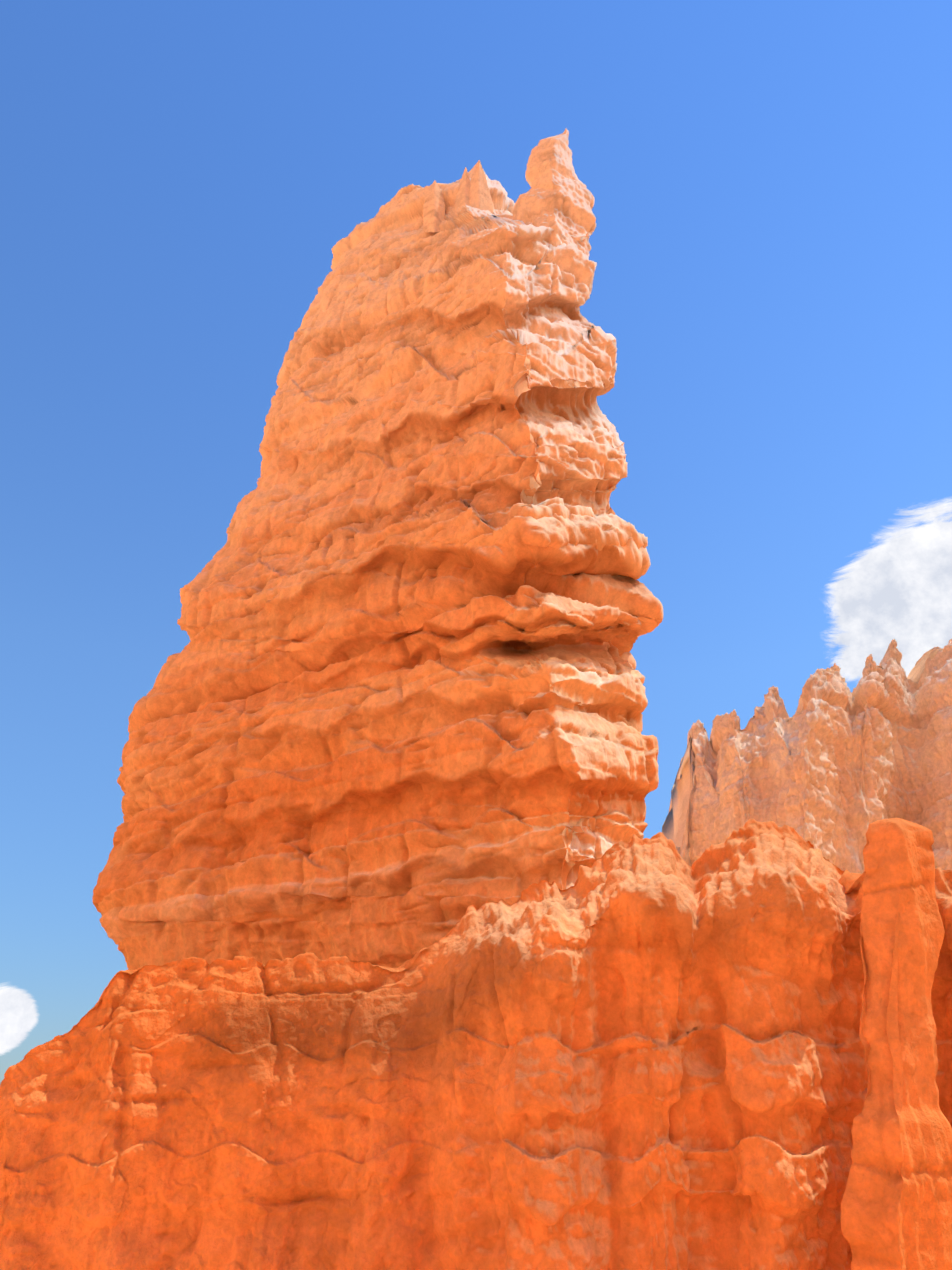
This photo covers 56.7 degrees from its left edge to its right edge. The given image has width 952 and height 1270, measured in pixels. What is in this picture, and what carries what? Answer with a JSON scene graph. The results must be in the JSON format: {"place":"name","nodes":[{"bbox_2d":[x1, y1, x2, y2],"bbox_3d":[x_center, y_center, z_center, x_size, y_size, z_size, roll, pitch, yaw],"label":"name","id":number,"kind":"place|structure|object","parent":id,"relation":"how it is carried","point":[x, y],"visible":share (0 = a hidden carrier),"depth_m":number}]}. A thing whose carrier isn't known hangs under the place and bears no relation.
{"place":"outdoors","nodes":[
{"label":"outdoors","id":0,"kind":"place"},
{"bbox_2d":[0,0,951,1083],"label":"sky","id":1,"kind":"structure","parent":0,"point":[769,181]},
{"bbox_3d":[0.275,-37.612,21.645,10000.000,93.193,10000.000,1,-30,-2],"label":"terrain","id":2,"kind":"structure","parent":0,"visible":0},
{"bbox_2d":[92,162,662,969],"bbox_3d":[-1.450,-2.253,20.832,12.328,29.761,7.509,-19,-35,30],"label":"hoodoo","id":3,"kind":"object","parent":2,"relation":"on","point":[390,708],"visible":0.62,"depth_m":15.51},
{"bbox_2d":[423,180,444,231],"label":"rock spire","id":4,"kind":"structure","parent":3,"relation":"attached to","point":[433,211],"depth_m":23.63},
{"bbox_2d":[454,167,469,210],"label":"rock spire","id":5,"kind":"structure","parent":3,"relation":"attached to","point":[462,196],"depth_m":24.06},
{"bbox_2d":[469,160,493,213],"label":"rock spire","id":6,"kind":"structure","parent":3,"relation":"attached to","point":[480,197],"depth_m":24.03},
{"bbox_2d":[512,129,595,256],"bbox_3d":[1.992,-10.594,22.502,1.909,8.230,1.491,20,-36,-31],"label":"rock pinnacle","id":7,"kind":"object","parent":3,"relation":"on","point":[558,197],"depth_m":22.31},
{"bbox_2d":[0,818,951,1269],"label":"wall","id":8,"kind":"structure","parent":2,"relation":"on","point":[636,1052],"depth_m":8.14},
{"bbox_2d":[662,639,951,873],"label":"hoodoo row","id":9,"kind":"object","parent":2,"relation":"on","point":[833,767],"visible":0.4,"depth_m":44.52},
{"bbox_2d":[841,818,951,1269],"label":"column","id":10,"kind":"structure","parent":2,"relation":"on","point":[896,1208],"depth_m":7.38}
]}

